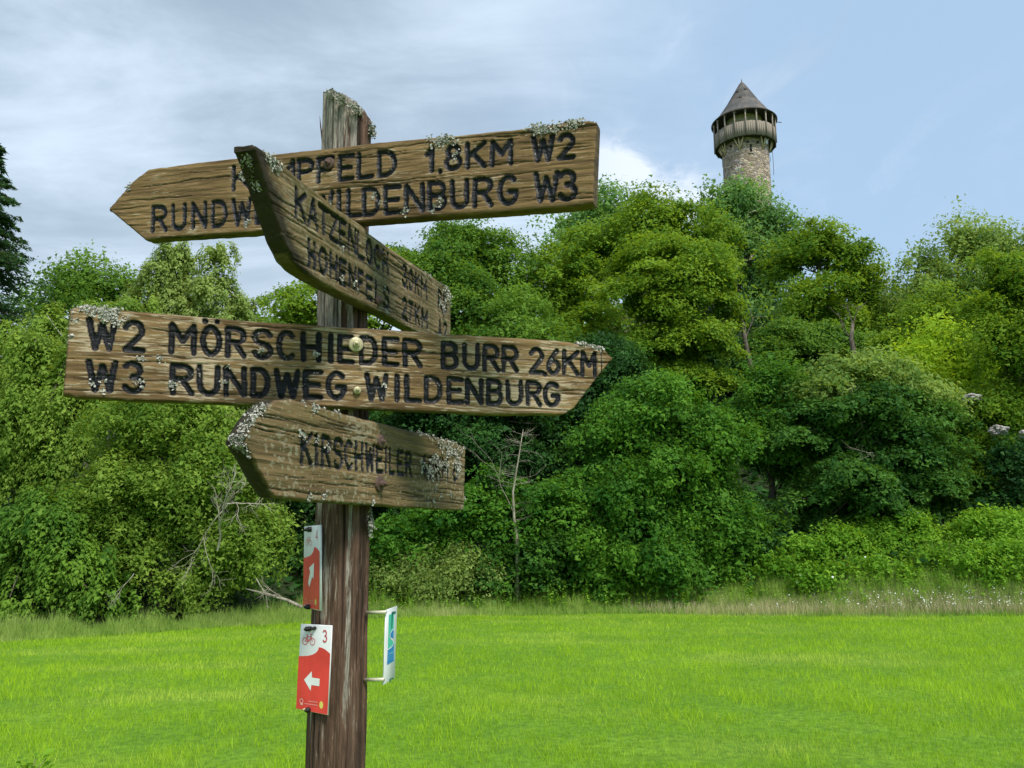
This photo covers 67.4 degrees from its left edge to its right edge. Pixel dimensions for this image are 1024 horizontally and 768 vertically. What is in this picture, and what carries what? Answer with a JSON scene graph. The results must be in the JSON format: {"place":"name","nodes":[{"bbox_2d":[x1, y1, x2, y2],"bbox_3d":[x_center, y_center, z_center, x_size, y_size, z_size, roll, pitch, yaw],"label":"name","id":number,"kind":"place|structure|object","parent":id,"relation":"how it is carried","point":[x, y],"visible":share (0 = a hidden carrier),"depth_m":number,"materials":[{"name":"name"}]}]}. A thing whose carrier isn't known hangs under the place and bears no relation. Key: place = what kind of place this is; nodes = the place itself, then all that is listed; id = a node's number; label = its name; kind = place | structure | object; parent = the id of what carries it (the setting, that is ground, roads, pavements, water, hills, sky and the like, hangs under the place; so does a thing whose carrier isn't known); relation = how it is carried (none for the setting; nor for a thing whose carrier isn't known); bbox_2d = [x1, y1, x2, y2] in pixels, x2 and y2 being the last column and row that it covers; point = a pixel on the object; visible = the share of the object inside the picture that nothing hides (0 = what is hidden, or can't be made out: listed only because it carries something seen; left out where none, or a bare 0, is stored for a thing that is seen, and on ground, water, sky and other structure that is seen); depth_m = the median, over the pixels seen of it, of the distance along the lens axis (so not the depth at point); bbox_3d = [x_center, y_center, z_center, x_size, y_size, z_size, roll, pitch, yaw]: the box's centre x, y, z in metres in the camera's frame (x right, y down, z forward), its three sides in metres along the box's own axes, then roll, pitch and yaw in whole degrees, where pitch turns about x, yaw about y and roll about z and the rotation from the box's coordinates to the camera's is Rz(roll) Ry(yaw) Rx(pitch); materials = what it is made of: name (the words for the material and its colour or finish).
{"place":"outdoors","nodes":[
{"label":"outdoors","id":0,"kind":"place"},
{"bbox_2d":[0,293,1023,767],"bbox_3d":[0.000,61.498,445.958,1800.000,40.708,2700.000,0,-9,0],"label":"ground","id":1,"kind":"structure","parent":0,"point":[526,759],"depth_m":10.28,"materials":[{"name":"green plant"}]},
{"bbox_2d":[14,748,54,767],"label":"weed plant","id":2,"kind":"object","parent":1,"relation":"on","point":[45,757],"visible":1,"depth_m":6.42,"materials":[{"name":"green plant"}]},
{"bbox_2d":[0,143,76,510],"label":"spruce tree","id":3,"kind":"object","parent":1,"relation":"on","point":[11,258],"visible":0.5,"depth_m":42.33,"materials":[{"name":"green plant"}]},
{"bbox_2d":[0,317,121,551],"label":"willow tree","id":4,"kind":"object","parent":1,"relation":"on","point":[37,441],"visible":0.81,"depth_m":31.78,"materials":[{"name":"green plant"}]},
{"bbox_2d":[1,239,146,475],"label":"oak tree","id":5,"kind":"object","parent":1,"relation":"on","point":[72,286],"visible":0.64,"depth_m":52.52,"materials":[{"name":"green plant"}]},
{"bbox_2d":[0,292,163,456],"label":"birch tree","id":6,"kind":"object","parent":1,"relation":"on","point":[56,326],"visible":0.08,"depth_m":38.38,"materials":[{"name":"green plant"}]},
{"bbox_2d":[0,475,168,625],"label":"hazel bush","id":7,"kind":"object","parent":1,"relation":"on","point":[29,571],"visible":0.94,"depth_m":27.24,"materials":[{"name":"green plant"}]},
{"bbox_2d":[116,241,209,317],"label":"birch tree","id":8,"kind":"object","parent":1,"relation":"on","point":[167,283],"visible":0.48,"depth_m":46.63,"materials":[{"name":"green plant"}]},
{"bbox_2d":[44,400,305,618],"bbox_3d":[-13.057,4.697,29.818,10.055,10.233,5.532,0,-9,0],"label":"wild pear tree","id":9,"kind":"object","parent":1,"relation":"on","point":[135,498],"visible":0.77,"depth_m":28.97,"materials":[{"name":"green plant"}]},
{"bbox_2d":[109,574,133,606],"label":"dead branch","id":10,"kind":"object","parent":9,"relation":"hanging from","point":[119,592],"visible":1,"depth_m":26.65,"materials":[{"name":"grey wood"}]},
{"bbox_2d":[170,505,241,592],"bbox_3d":[-11.172,6.030,28.616,2.706,3.313,3.712,0,-9,0],"label":"dead branch","id":11,"kind":"object","parent":9,"relation":"attached to","point":[203,555],"visible":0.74,"depth_m":27.52,"materials":[{"name":"grey wood"}]},
{"bbox_2d":[219,498,275,536],"bbox_3d":[-9.032,4.033,26.582,2.454,2.434,1.692,0,-9,0],"label":"dead branch","id":12,"kind":"object","parent":11,"relation":"attached to","point":[237,503],"visible":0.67,"depth_m":26.70,"materials":[{"name":"grey wood"}]},
{"bbox_2d":[209,459,245,550],"bbox_3d":[-9.930,4.196,26.325,1.497,3.090,2.275,8,-12,-38],"label":"dead branch","id":13,"kind":"object","parent":9,"relation":"attached to","point":[224,506],"visible":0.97,"depth_m":26.44,"materials":[{"name":"grey wood"}]},
{"bbox_2d":[225,464,245,494],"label":"dead branch","id":14,"kind":"object","parent":9,"relation":"attached to","point":[233,478],"visible":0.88,"depth_m":27.41,"materials":[{"name":"grey wood"}]},
{"bbox_2d":[180,241,270,505],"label":"birch tree","id":15,"kind":"object","parent":1,"relation":"on","point":[237,306],"visible":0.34,"depth_m":45.73,"materials":[{"name":"green plant"}]},
{"bbox_2d":[216,405,290,521],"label":"birch tree","id":16,"kind":"object","parent":1,"relation":"on","point":[246,408],"visible":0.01,"depth_m":35.05,"materials":[{"name":"green plant"}]},
{"bbox_2d":[238,311,293,417],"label":"hillside tree","id":17,"kind":"object","parent":1,"relation":"on","point":[266,319],"visible":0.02,"depth_m":49.56,"materials":[{"name":"green plant"}]},
{"bbox_2d":[247,576,302,608],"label":"fallen branch","id":18,"kind":"object","parent":1,"relation":"on","point":[283,599],"visible":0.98,"depth_m":27.06,"materials":[{"name":"grey wood"}]},
{"bbox_2d":[256,578,269,607],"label":"dead branch","id":19,"kind":"object","parent":18,"relation":"on","point":[263,590],"visible":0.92,"depth_m":26.91,"materials":[{"name":"grey wood"}]},
{"bbox_2d":[220,411,408,575],"bbox_3d":[-9.168,5.994,38.228,10.634,12.825,7.389,0,-9,0],"label":"shade tree","id":20,"kind":"object","parent":1,"relation":"on","point":[296,507],"visible":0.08,"depth_m":36.62,"materials":[{"name":"green plant"}]},
{"bbox_2d":[63,88,611,767],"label":"signpost","id":21,"kind":"object","parent":1,"relation":"on","point":[305,430],"visible":1,"depth_m":1.70,"materials":[{"name":"brown wood"}]},
{"bbox_2d":[252,242,450,329],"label":"ridge tree","id":22,"kind":"object","parent":1,"relation":"on","point":[299,307],"visible":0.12,"depth_m":58.00,"materials":[{"name":"green plant"}]},
{"bbox_2d":[369,410,395,423],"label":"hillside tree","id":23,"kind":"object","parent":1,"relation":"on","point":[386,413],"depth_m":46.16,"materials":[{"name":"green plant"}]},
{"bbox_2d":[369,508,476,593],"bbox_3d":[-4.260,7.428,33.433,5.520,4.708,3.808,0,-9,0],"label":"elder bush","id":24,"kind":"object","parent":1,"relation":"on","point":[402,533],"visible":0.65,"depth_m":32.98,"materials":[{"name":"green plant"}]},
{"bbox_2d":[368,537,514,608],"bbox_3d":[-3.078,8.143,32.310,6.814,3.450,3.245,0,-9,0],"label":"blackthorn bush","id":25,"kind":"object","parent":1,"relation":"on","point":[441,580],"visible":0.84,"depth_m":31.89,"materials":[{"name":"green plant"}]},
{"bbox_2d":[369,411,584,526],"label":"shade tree","id":26,"kind":"object","parent":1,"relation":"on","point":[485,430],"visible":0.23,"depth_m":41.02,"materials":[{"name":"green plant"}]},
{"bbox_2d":[386,218,577,334],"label":"ridge tree","id":27,"kind":"object","parent":1,"relation":"on","point":[471,263],"visible":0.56,"depth_m":59.36,"materials":[{"name":"green plant"}]},
{"bbox_2d":[0,290,991,609],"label":"undergrowth","id":28,"kind":"object","parent":1,"relation":"on","point":[298,584],"visible":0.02,"depth_m":33.77,"materials":[{"name":"green plant"}]},
{"bbox_2d":[410,462,593,595],"bbox_3d":[-0.136,6.534,33.283,8.547,6.402,4.505,0,-9,0],"label":"hornbeam","id":29,"kind":"object","parent":1,"relation":"on","point":[496,524],"visible":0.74,"depth_m":32.81,"materials":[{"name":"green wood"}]},
{"bbox_2d":[457,424,546,604],"bbox_3d":[-0.420,5.653,32.646,3.277,8.066,2.530,-5,-11,29],"label":"dead tree","id":30,"kind":"object","parent":1,"relation":"on","point":[514,519],"visible":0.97,"depth_m":32.92,"materials":[{"name":"grey wood"}]},
{"bbox_2d":[0,535,1023,641],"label":"tall grass","id":31,"kind":"structure","parent":1,"relation":"on","point":[61,628],"depth_m":30.04,"materials":[{"name":"green plant"}]},
{"bbox_2d":[450,278,579,342],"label":"hillside tree","id":32,"kind":"object","parent":1,"relation":"on","point":[535,327],"visible":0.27,"depth_m":52.77,"materials":[{"name":"green plant"}]},
{"bbox_2d":[456,527,581,608],"bbox_3d":[0.085,7.950,32.727,5.851,3.703,3.803,0,-9,0],"label":"dark thicket bush","id":33,"kind":"object","parent":1,"relation":"on","point":[524,585],"visible":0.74,"depth_m":32.08,"materials":[{"name":"green plant"}]},
{"bbox_2d":[492,328,685,516],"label":"shade tree","id":34,"kind":"object","parent":1,"relation":"on","point":[614,369],"visible":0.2,"depth_m":45.21,"materials":[{"name":"green plant"}]},
{"bbox_2d":[520,173,702,325],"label":"ridge tree","id":35,"kind":"object","parent":1,"relation":"on","point":[607,206],"visible":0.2,"depth_m":75.30,"materials":[{"name":"green plant"}]},
{"bbox_2d":[509,179,747,373],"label":"ridge tree","id":36,"kind":"object","parent":1,"relation":"on","point":[569,282],"visible":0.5,"depth_m":62.35,"materials":[{"name":"green plant"}]},
{"bbox_2d":[519,364,792,608],"bbox_3d":[6.277,4.663,34.140,12.755,11.218,6.958,0,-9,0],"label":"maple","id":37,"kind":"object","parent":1,"relation":"on","point":[649,486],"visible":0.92,"depth_m":32.84,"materials":[{"name":"green plant"}]},
{"bbox_2d":[586,228,773,411],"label":"hillside tree","id":38,"kind":"object","parent":1,"relation":"on","point":[677,277],"visible":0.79,"depth_m":51.51,"materials":[{"name":"green plant"}]},
{"bbox_2d":[368,551,1023,610],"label":"tall weeds","id":39,"kind":"object","parent":1,"relation":"on","point":[629,596],"visible":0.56,"depth_m":31.01,"materials":[{"name":"green plant"}]},
{"bbox_2d":[701,336,770,401],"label":"hillside tree","id":40,"kind":"object","parent":1,"relation":"on","point":[713,361],"visible":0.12,"depth_m":59.08,"materials":[{"name":"green plant"}]},
{"bbox_2d":[729,306,763,394],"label":"leafless stem","id":41,"kind":"object","parent":1,"relation":"on","point":[745,341],"visible":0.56,"depth_m":52.63,"materials":[{"name":"grey plant"}]},
{"bbox_2d":[692,163,809,327],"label":"ash tree","id":42,"kind":"object","parent":1,"relation":"on","point":[742,199],"visible":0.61,"depth_m":86.02,"materials":[{"name":"green plant"}]},
{"bbox_2d":[704,482,805,586],"bbox_3d":[10.723,6.966,35.097,6.374,5.061,4.916,2,-10,-10],"label":"hillside tree","id":43,"kind":"object","parent":1,"relation":"on","point":[786,534],"visible":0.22,"depth_m":34.19,"materials":[{"name":"green plant"}]},
{"bbox_2d":[715,349,825,526],"bbox_3d":[12.769,3.254,39.156,7.906,10.590,5.402,0,-9,0],"label":"young maple","id":44,"kind":"object","parent":1,"relation":"on","point":[763,382],"visible":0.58,"depth_m":38.77,"materials":[{"name":"green plant"}]},
{"bbox_2d":[716,315,882,411],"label":"hillside tree","id":45,"kind":"object","parent":1,"relation":"on","point":[806,342],"visible":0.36,"depth_m":57.19,"materials":[{"name":"green plant"}]},
{"bbox_2d":[750,211,911,336],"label":"ridge tree","id":46,"kind":"object","parent":1,"relation":"on","point":[849,276],"visible":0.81,"depth_m":72.04,"materials":[{"name":"green plant"}]},
{"bbox_2d":[885,270,903,292],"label":"dead branch","id":47,"kind":"object","parent":46,"relation":"attached to","point":[893,278],"visible":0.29,"depth_m":75.37,"materials":[{"name":"grey wood"}]},
{"bbox_2d":[829,301,867,357],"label":"leafless stem","id":48,"kind":"object","parent":1,"relation":"on","point":[851,342],"visible":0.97,"depth_m":54.32,"materials":[{"name":"grey plant"}]},
{"bbox_2d":[840,274,911,331],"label":"ridge tree","id":49,"kind":"object","parent":1,"relation":"on","point":[890,295],"depth_m":80.15,"materials":[{"name":"green plant"}]},
{"bbox_2d":[774,343,981,438],"bbox_3d":[17.892,3.138,37.559,9.726,10.735,4.950,0,-9,0],"label":"slope bush","id":50,"kind":"object","parent":1,"relation":"on","point":[856,368],"visible":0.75,"depth_m":37.08,"materials":[{"name":"green plant"}]},
{"bbox_2d":[757,376,1002,536],"bbox_3d":[17.431,4.087,36.204,11.355,8.750,7.375,0,-9,0],"label":"elm tree","id":51,"kind":"object","parent":1,"relation":"on","point":[913,463],"visible":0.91,"depth_m":35.31,"materials":[{"name":"green plant"}]},
{"bbox_2d":[838,383,888,459],"bbox_3d":[16.239,2.037,35.825,2.844,4.483,2.566,8,-13,-41],"label":"dead branch","id":52,"kind":"object","parent":51,"relation":"attached to","point":[862,427],"visible":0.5,"depth_m":35.41,"materials":[{"name":"grey wood"}]},
{"bbox_2d":[745,502,1023,600],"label":"bramble thicket","id":53,"kind":"object","parent":1,"relation":"on","point":[989,534],"visible":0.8,"depth_m":32.21,"materials":[{"name":"green plant"}]},
{"bbox_2d":[751,585,1023,606],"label":"daisies","id":54,"kind":"object","parent":1,"relation":"on","point":[920,597],"visible":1,"depth_m":29.35,"materials":[{"name":"white plant"}]},
{"bbox_2d":[873,307,1004,439],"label":"lime bush","id":55,"kind":"object","parent":1,"relation":"on","point":[940,358],"visible":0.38,"depth_m":45.48,"materials":[{"name":"green plant"}]},
{"bbox_2d":[857,276,1022,377],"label":"hillside tree","id":56,"kind":"object","parent":1,"relation":"on","point":[933,306],"visible":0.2,"depth_m":52.25,"materials":[{"name":"green plant"}]},
{"bbox_2d":[872,194,1023,329],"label":"ridge tree","id":57,"kind":"object","parent":1,"relation":"on","point":[965,240],"visible":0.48,"depth_m":67.31,"materials":[{"name":"green plant"}]},
{"bbox_2d":[924,393,1014,506],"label":"slope bush","id":58,"kind":"object","parent":1,"relation":"on","point":[962,432],"visible":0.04,"depth_m":40.82,"materials":[{"name":"green plant"}]},
{"bbox_2d":[962,393,982,402],"bbox_3d":[23.614,0.718,39.412,1.075,0.508,1.035,0,-9,0],"label":"rock","id":59,"kind":"object","parent":1,"relation":"on","point":[971,395],"visible":0.64,"depth_m":39.11,"materials":[{"name":"grey stone"}]},
{"bbox_2d":[931,426,1023,522],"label":"slope bush","id":60,"kind":"object","parent":1,"relation":"on","point":[1003,462],"visible":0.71,"depth_m":35.15,"materials":[{"name":"green plant"}]},
{"bbox_2d":[939,244,1023,506],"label":"slope tree","id":61,"kind":"object","parent":1,"relation":"on","point":[998,334],"visible":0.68,"depth_m":39.67,"materials":[{"name":"green plant"}]},
{"bbox_2d":[987,424,1009,435],"bbox_3d":[23.870,2.284,37.762,0.875,0.564,1.034,0,-9,0],"label":"rock","id":62,"kind":"object","parent":1,"relation":"on","point":[991,430],"visible":0.85,"depth_m":37.51,"materials":[{"name":"grey stone"}]},
{"bbox_2d":[0,0,1023,356],"label":"sky","id":63,"kind":"structure","parent":0,"point":[889,112],"materials":[{"name":"blue"}]},
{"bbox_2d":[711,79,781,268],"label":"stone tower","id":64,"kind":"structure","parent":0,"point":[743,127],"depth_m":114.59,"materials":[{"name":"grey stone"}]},
{"bbox_2d":[623,583,1023,615],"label":"seeding grass","id":65,"kind":"structure","parent":0,"point":[1014,607],"depth_m":29.69,"materials":[{"name":"plant"}]}
]}

